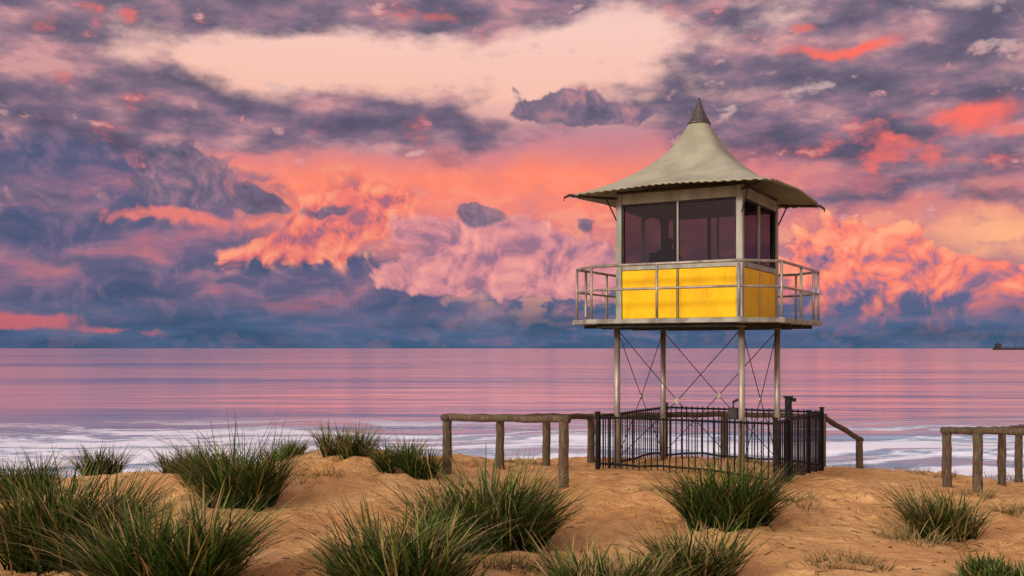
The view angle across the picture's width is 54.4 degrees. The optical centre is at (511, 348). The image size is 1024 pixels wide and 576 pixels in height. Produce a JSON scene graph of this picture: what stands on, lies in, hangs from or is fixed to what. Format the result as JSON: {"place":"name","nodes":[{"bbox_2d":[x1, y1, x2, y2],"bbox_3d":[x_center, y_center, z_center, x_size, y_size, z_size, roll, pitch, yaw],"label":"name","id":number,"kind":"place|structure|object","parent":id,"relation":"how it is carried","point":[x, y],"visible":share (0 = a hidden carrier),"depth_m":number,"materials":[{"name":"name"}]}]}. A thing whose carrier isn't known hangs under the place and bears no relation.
{"place":"outdoors","nodes":[
{"label":"outdoors","id":0,"kind":"place"},
{"bbox_2d":[0,348,1023,481],"bbox_3d":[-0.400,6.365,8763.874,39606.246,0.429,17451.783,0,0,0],"label":"sea","id":1,"kind":"structure","parent":0,"point":[894,407],"depth_m":136.27,"materials":[{"name":"liquid"}]},
{"bbox_2d":[993,342,1023,349],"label":"cargo ship","id":2,"kind":"object","parent":1,"relation":"on","point":[998,346],"visible":0.94,"depth_m":3488.00},
{"bbox_2d":[0,449,1023,575],"bbox_3d":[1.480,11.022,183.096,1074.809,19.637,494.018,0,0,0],"label":"sand dune ground","id":3,"kind":"structure","parent":0,"point":[642,509],"depth_m":12.74,"materials":[{"name":"brown sand"}]},
{"bbox_2d":[0,445,103,499],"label":"dune grass clump","id":4,"kind":"object","parent":3,"relation":"on","point":[18,476],"visible":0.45,"depth_m":16.67,"materials":[{"name":"green plant"}]},
{"bbox_2d":[42,440,147,475],"bbox_3d":[-9.143,2.403,21.835,2.133,1.002,2.589,0,0,0],"label":"dune grass clump","id":5,"kind":"object","parent":3,"relation":"on","point":[96,459],"visible":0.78,"depth_m":21.81,"materials":[{"name":"green plant"}]},
{"bbox_2d":[0,436,242,575],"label":"dune grass clump","id":6,"kind":"object","parent":3,"relation":"on","point":[17,515],"visible":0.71,"depth_m":9.41,"materials":[{"name":"green plant"}]},
{"bbox_2d":[2,471,354,575],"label":"dune grass clump","id":7,"kind":"object","parent":3,"relation":"on","point":[183,550],"visible":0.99,"depth_m":7.80,"materials":[{"name":"green plant"}]},
{"bbox_2d":[143,445,224,473],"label":"dune grass clump","id":8,"kind":"object","parent":3,"relation":"on","point":[166,464],"visible":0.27,"depth_m":19.38,"materials":[{"name":"green plant"}]},
{"bbox_2d":[143,436,257,487],"bbox_3d":[-4.480,1.642,14.730,1.732,0.829,1.604,0,0,0],"label":"dune grass clump","id":9,"kind":"object","parent":3,"relation":"on","point":[211,455],"visible":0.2,"depth_m":14.61,"materials":[{"name":"green plant"}]},
{"bbox_2d":[129,407,358,511],"bbox_3d":[-3.692,1.461,13.395,3.003,1.473,2.769,0,0,-27],"label":"dune grass clump","id":10,"kind":"object","parent":3,"relation":"on","point":[269,478],"visible":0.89,"depth_m":13.14,"materials":[{"name":"green plant"}]},
{"bbox_2d":[257,434,313,463],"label":"dune grass clump","id":11,"kind":"object","parent":3,"relation":"on","point":[305,446],"visible":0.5,"depth_m":16.64,"materials":[{"name":"green plant"}]},
{"bbox_2d":[292,466,316,484],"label":"sparse beach grass","id":12,"kind":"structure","parent":3,"relation":"on","point":[301,475],"depth_m":14.75,"materials":[{"name":"plant"}]},
{"bbox_2d":[296,464,352,477],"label":"sparse beach grass","id":13,"kind":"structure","parent":3,"relation":"on","point":[339,473],"depth_m":15.09,"materials":[{"name":"plant"}]},
{"bbox_2d":[304,416,394,460],"bbox_3d":[-2.685,1.486,16.499,1.884,0.782,1.600,0,0,-33],"label":"dune grass clump","id":14,"kind":"object","parent":3,"relation":"on","point":[347,446],"visible":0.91,"depth_m":16.27,"materials":[{"name":"green plant"}]},
{"bbox_2d":[262,484,545,575],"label":"dune grass clump","id":15,"kind":"object","parent":3,"relation":"on","point":[422,554],"visible":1,"depth_m":7.72,"materials":[{"name":"green plant"}]},
{"bbox_2d":[360,430,460,479],"bbox_3d":[-1.611,1.663,15.699,2.036,0.875,1.768,0,0,0],"label":"dune grass clump","id":16,"kind":"object","parent":3,"relation":"on","point":[404,459],"visible":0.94,"depth_m":15.47,"materials":[{"name":"green plant"}]},
{"bbox_2d":[434,457,495,466],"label":"sparse beach grass","id":17,"kind":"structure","parent":3,"relation":"on","point":[463,462],"depth_m":18.62,"materials":[{"name":"green plant"}]},
{"bbox_2d":[347,437,652,553],"bbox_3d":[-0.176,1.588,10.310,3.031,1.294,3.217,0,0,-31],"label":"dune grass clump","id":18,"kind":"object","parent":3,"relation":"on","point":[533,506],"visible":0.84,"depth_m":10.04,"materials":[{"name":"green plant"}]},
{"bbox_2d":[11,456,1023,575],"bbox_3d":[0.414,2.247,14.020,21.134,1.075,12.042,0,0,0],"label":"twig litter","id":19,"kind":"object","parent":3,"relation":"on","point":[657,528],"visible":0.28,"depth_m":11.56,"materials":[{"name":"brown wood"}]},
{"bbox_2d":[473,541,569,575],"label":"sparse beach grass","id":20,"kind":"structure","parent":3,"relation":"on","point":[513,562],"depth_m":8.62,"materials":[{"name":"plant"}]},
{"bbox_2d":[492,453,557,465],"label":"sparse beach grass","id":21,"kind":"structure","parent":3,"relation":"on","point":[508,460],"depth_m":19.70,"materials":[{"name":"plant"}]},
{"bbox_2d":[491,527,706,575],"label":"dune grass clump","id":22,"kind":"object","parent":3,"relation":"on","point":[602,568],"visible":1,"depth_m":7.89,"materials":[{"name":"green plant"}]},
{"bbox_2d":[626,478,668,493],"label":"sparse beach grass","id":23,"kind":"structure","parent":3,"relation":"on","point":[652,489],"depth_m":14.60,"materials":[{"name":"brown plant"}]},
{"bbox_2d":[440,411,863,487],"bbox_3d":[3.050,2.086,19.782,3.357,2.122,10.811,0,0,44],"label":"timber fence","id":24,"kind":"object","parent":3,"relation":"on","point":[545,420],"visible":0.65,"depth_m":17.93,"materials":[{"name":"brown wood"}]},
{"bbox_2d":[595,512,790,575],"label":"dune grass clump","id":25,"kind":"object","parent":3,"relation":"on","point":[722,563],"visible":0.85,"depth_m":8.56,"materials":[{"name":"green plant"}]},
{"bbox_2d":[563,98,824,476],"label":"lifeguard tower","id":26,"kind":"structure","parent":3,"relation":"on","point":[697,205],"depth_m":17.70,"materials":[{"name":"metal"}]},
{"bbox_2d":[616,184,777,318],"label":"window frames","id":27,"kind":"structure","parent":26,"relation":"in","point":[734,190],"depth_m":17.65,"materials":[{"name":"paint"}]},
{"bbox_2d":[625,199,772,266],"bbox_3d":[3.490,-2.049,18.574,2.210,1.033,2.210,0,0,30],"label":"window glass","id":28,"kind":"structure","parent":26,"relation":"in","point":[706,228],"depth_m":17.65,"materials":[{"name":"clear glass"}]},
{"bbox_2d":[595,396,824,486],"bbox_3d":[3.836,1.660,18.711,3.395,1.660,3.510,0,0,30],"label":"metal picket fence","id":29,"kind":"object","parent":3,"relation":"on","point":[810,441],"visible":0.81,"depth_m":18.00,"materials":[{"name":"black metal"}]},
{"bbox_2d":[625,439,853,532],"bbox_3d":[2.392,1.566,11.202,2.624,1.119,2.351,0,0,-35],"label":"dune grass clump","id":30,"kind":"object","parent":3,"relation":"on","point":[712,498],"visible":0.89,"depth_m":11.04,"materials":[{"name":"green plant"}]},
{"bbox_2d":[732,457,796,467],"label":"sparse beach grass","id":31,"kind":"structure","parent":3,"relation":"on","point":[758,460],"depth_m":19.38,"materials":[{"name":"brown plant"}]},
{"bbox_2d":[770,482,826,510],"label":"sparse beach grass","id":32,"kind":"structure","parent":3,"relation":"on","point":[794,500],"depth_m":12.63,"materials":[{"name":"brown plant"}]},
{"bbox_2d":[791,538,908,572],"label":"sparse beach grass","id":33,"kind":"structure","parent":3,"relation":"on","point":[850,561],"depth_m":9.04,"materials":[{"name":"plant"}]},
{"bbox_2d":[857,518,974,553],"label":"sparse beach grass","id":34,"kind":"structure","parent":3,"relation":"on","point":[934,540],"depth_m":10.91,"materials":[{"name":"plant"}]},
{"bbox_2d":[860,472,1015,542],"bbox_3d":[4.895,1.858,11.528,1.918,0.873,1.980,0,0,0],"label":"dune grass clump","id":35,"kind":"object","parent":3,"relation":"on","point":[934,514],"visible":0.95,"depth_m":11.37,"materials":[{"name":"green plant"}]},
{"bbox_2d":[939,482,1007,499],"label":"sparse beach grass","id":36,"kind":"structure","parent":3,"relation":"on","point":[992,496],"depth_m":15.86,"materials":[{"name":"green plant"}]},
{"bbox_2d":[935,546,1023,575],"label":"dune grass clump","id":37,"kind":"object","parent":3,"relation":"on","point":[991,567],"visible":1,"depth_m":8.19,"materials":[{"name":"green plant"}]},
{"bbox_2d":[940,425,1023,492],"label":"timber fence","id":38,"kind":"object","parent":3,"relation":"on","point":[979,432],"visible":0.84,"depth_m":16.93,"materials":[{"name":"brown wood"}]},
{"bbox_2d":[982,498,1023,517],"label":"sparse beach grass","id":39,"kind":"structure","parent":3,"relation":"on","point":[1009,512],"depth_m":13.86,"materials":[{"name":"plant"}]},
{"bbox_2d":[0,0,1023,347],"label":"sky","id":40,"kind":"structure","parent":0,"point":[174,173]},
{"bbox_2d":[826,460,897,469],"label":"sparse beach grass","id":41,"kind":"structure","parent":0,"point":[858,465],"depth_m":21.92,"materials":[{"name":"plant"}]},
{"bbox_2d":[895,464,969,478],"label":"sparse beach grass","id":42,"kind":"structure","parent":0,"point":[936,476],"depth_m":20.56,"materials":[{"name":"green plant"}]},
{"bbox_2d":[984,469,1023,481],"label":"sparse beach grass","id":43,"kind":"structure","parent":0,"point":[1011,479],"depth_m":22.01,"materials":[{"name":"green plant"}]}
]}

